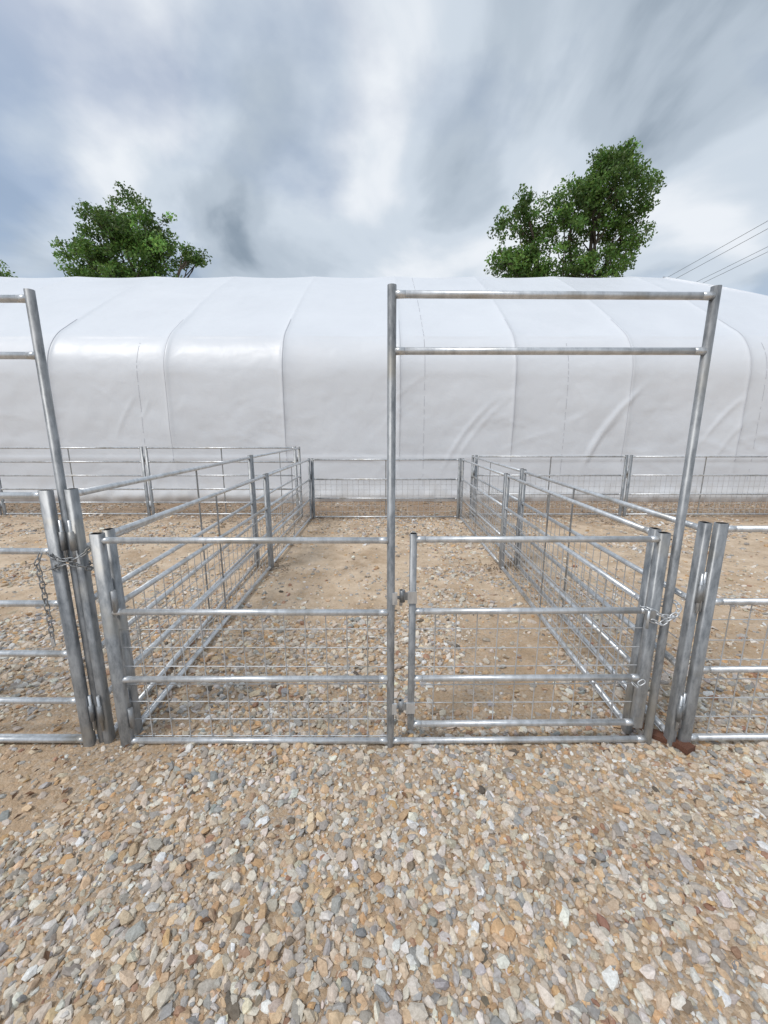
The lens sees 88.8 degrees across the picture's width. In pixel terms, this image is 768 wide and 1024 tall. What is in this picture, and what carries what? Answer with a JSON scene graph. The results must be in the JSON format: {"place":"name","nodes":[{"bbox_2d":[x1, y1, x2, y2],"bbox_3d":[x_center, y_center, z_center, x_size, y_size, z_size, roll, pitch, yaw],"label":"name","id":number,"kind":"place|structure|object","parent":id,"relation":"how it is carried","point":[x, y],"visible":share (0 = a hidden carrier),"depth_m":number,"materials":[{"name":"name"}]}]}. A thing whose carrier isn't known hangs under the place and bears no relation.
{"place":"outdoors","nodes":[
{"label":"outdoors","id":0,"kind":"place"},
{"bbox_2d":[0,501,767,1023],"bbox_3d":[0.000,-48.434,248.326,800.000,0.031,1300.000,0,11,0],"label":"gravel ground","id":1,"kind":"structure","parent":0,"point":[312,557],"depth_m":2.13,"materials":[{"name":"beige gravel"}]},
{"bbox_2d":[0,260,17,277],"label":"tree","id":2,"kind":"object","parent":1,"relation":"on","point":[6,274],"visible":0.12,"depth_m":21.89,"materials":[{"name":"green plant"}]},
{"bbox_2d":[0,288,103,742],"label":"gate frame","id":3,"kind":"object","parent":1,"relation":"on","point":[29,299],"visible":0.82,"depth_m":1.75,"materials":[{"name":"silver metal"}]},
{"bbox_2d":[0,489,95,746],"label":"livestock gate","id":4,"kind":"structure","parent":3,"relation":"attached to","point":[57,546],"depth_m":1.92,"materials":[{"name":"silver metal"}]},
{"bbox_2d":[34,546,93,645],"bbox_3d":[-1.495,0.396,1.900,0.231,0.477,0.130,-2,12,-9],"label":"gate chain","id":5,"kind":"object","parent":4,"relation":"attached to","point":[52,639],"visible":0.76,"depth_m":1.83,"materials":[{"name":"silver metal"}]},
{"bbox_2d":[0,447,150,515],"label":"galvanized cattle panel","id":6,"kind":"object","parent":1,"relation":"on","point":[145,488],"visible":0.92,"depth_m":7.59,"materials":[{"name":"silver metal"}]},
{"bbox_2d":[49,181,212,277],"bbox_3d":[-12.947,-9.389,20.351,8.078,13.626,4.410,0,11,0],"label":"tree","id":7,"kind":"object","parent":1,"relation":"on","point":[148,245],"visible":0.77,"depth_m":19.20,"materials":[{"name":"green plant"}]},
{"bbox_2d":[64,455,257,743],"bbox_3d":[-1.514,0.282,3.321,0.042,1.355,2.898,0,11,-2],"label":"galvanized cattle panel","id":8,"kind":"object","parent":1,"relation":"on","point":[78,544],"visible":0.82,"depth_m":2.03,"materials":[{"name":"silver metal"}]},
{"bbox_2d":[102,474,272,734],"bbox_3d":[-1.355,0.389,3.307,0.046,1.150,2.705,0,11,0],"label":"galvanized fence panel","id":9,"kind":"object","parent":1,"relation":"on","point":[116,577],"visible":0.85,"depth_m":2.53,"materials":[{"name":"silver metal"}]},
{"bbox_2d":[144,447,299,515],"bbox_3d":[-3.130,-0.588,7.635,2.956,1.355,0.042,0,11,0],"label":"galvanized cattle panel","id":10,"kind":"object","parent":1,"relation":"on","point":[152,502],"visible":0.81,"depth_m":7.59,"materials":[{"name":"silver metal"}]},
{"bbox_2d":[251,447,302,564],"bbox_3d":[-1.593,-0.293,6.169,0.042,1.355,2.925,0,11,-1],"label":"galvanized cattle panel","id":11,"kind":"object","parent":1,"relation":"on","point":[279,487],"visible":0.64,"depth_m":5.97,"materials":[{"name":"silver metal"}]},
{"bbox_2d":[265,458,311,567],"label":"galvanized fence panel","id":12,"kind":"object","parent":1,"relation":"on","point":[273,533],"visible":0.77,"depth_m":5.72,"materials":[{"name":"silver metal"}]},
{"bbox_2d":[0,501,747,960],"bbox_3d":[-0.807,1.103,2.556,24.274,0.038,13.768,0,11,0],"label":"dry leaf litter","id":13,"kind":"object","parent":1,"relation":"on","point":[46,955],"visible":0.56,"depth_m":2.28,"materials":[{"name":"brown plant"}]},
{"bbox_2d":[0,276,767,501],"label":"white fabric tent","id":14,"kind":"object","parent":1,"relation":"on","point":[235,361],"visible":0.91,"depth_m":9.10,"materials":[{"name":"fabric"}]},
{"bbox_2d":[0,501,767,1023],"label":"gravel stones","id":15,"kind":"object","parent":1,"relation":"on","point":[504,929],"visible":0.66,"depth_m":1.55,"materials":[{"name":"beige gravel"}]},
{"bbox_2d":[310,458,461,518],"bbox_3d":[0.035,-0.435,7.393,2.846,1.150,0.045,0,11,0],"label":"galvanized fence panel","id":16,"kind":"object","parent":1,"relation":"on","point":[459,460],"visible":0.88,"depth_m":7.41,"materials":[{"name":"silver metal"}]},
{"bbox_2d":[89,283,721,747],"bbox_3d":[0.018,0.143,1.845,2.779,2.210,0.049,0,11,0],"label":"gate frame","id":17,"kind":"object","parent":1,"relation":"on","point":[111,629],"visible":0.99,"depth_m":1.89,"materials":[{"name":"silver metal"}]},
{"bbox_2d":[399,531,670,729],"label":"livestock gate","id":18,"kind":"structure","parent":17,"relation":"attached to","point":[661,540],"depth_m":1.96,"materials":[{"name":"silver metal"}]},
{"bbox_2d":[631,600,681,688],"bbox_3d":[1.338,0.651,1.956,0.221,0.429,0.131,0,11,0],"label":"gate chain","id":19,"kind":"object","parent":18,"relation":"attached to","point":[651,614],"visible":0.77,"depth_m":1.88,"materials":[{"name":"silver metal"}]},
{"bbox_2d":[459,458,507,567],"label":"galvanized fence panel","id":20,"kind":"object","parent":1,"relation":"on","point":[462,505],"visible":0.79,"depth_m":5.70,"materials":[{"name":"silver metal"}]},
{"bbox_2d":[469,455,523,565],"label":"galvanized fence panel","id":21,"kind":"object","parent":1,"relation":"on","point":[520,470],"visible":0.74,"depth_m":5.81,"materials":[{"name":"silver metal"}]},
{"bbox_2d":[472,455,628,516],"bbox_3d":[3.190,-0.497,7.574,2.956,1.200,0.045,0,11,0],"label":"galvanized fence panel","id":22,"kind":"object","parent":1,"relation":"on","point":[622,486],"visible":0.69,"depth_m":7.59,"materials":[{"name":"silver metal"}]},
{"bbox_2d":[484,135,666,277],"bbox_3d":[9.292,-10.233,20.306,8.548,15.288,4.118,0,11,0],"label":"tree","id":23,"kind":"object","parent":1,"relation":"on","point":[594,200],"visible":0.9,"depth_m":19.03,"materials":[{"name":"green plant"}]},
{"bbox_2d":[500,474,661,733],"bbox_3d":[1.372,0.387,3.317,0.046,1.150,2.686,0,11,2],"label":"galvanized fence panel","id":24,"kind":"object","parent":1,"relation":"on","point":[641,598],"visible":0.79,"depth_m":2.57,"materials":[{"name":"silver metal"}]},
{"bbox_2d":[516,469,712,746],"bbox_3d":[1.559,0.366,3.292,0.046,1.200,2.828,0,11,2],"label":"galvanized fence panel","id":25,"kind":"object","parent":1,"relation":"on","point":[692,597],"visible":0.81,"depth_m":2.12,"materials":[{"name":"silver metal"}]},
{"bbox_2d":[652,729,695,754],"bbox_3d":[1.516,1.203,2.061,0.081,0.030,0.186,-10,15,-41],"label":"rusty foot plate","id":26,"kind":"object","parent":1,"relation":"on","point":[686,748],"visible":0.71,"depth_m":2.03,"materials":[{"name":"metal"}]},
{"bbox_2d":[623,455,767,516],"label":"galvanized fence panel","id":27,"kind":"object","parent":1,"relation":"on","point":[629,475],"visible":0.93,"depth_m":7.60,"materials":[{"name":"silver metal"}]},
{"bbox_2d":[677,522,767,742],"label":"galvanized fence panel","id":28,"kind":"object","parent":1,"relation":"on","point":[707,604],"visible":0.88,"depth_m":1.95,"materials":[{"name":"silver metal"}]},
{"bbox_2d":[0,0,767,295],"label":"sky","id":29,"kind":"structure","parent":0,"point":[282,138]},
{"bbox_2d":[670,221,766,281],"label":"power line","id":30,"kind":"object","parent":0,"point":[724,252],"visible":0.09,"depth_m":18.32,"materials":[{"name":"grey metal"}]}
]}

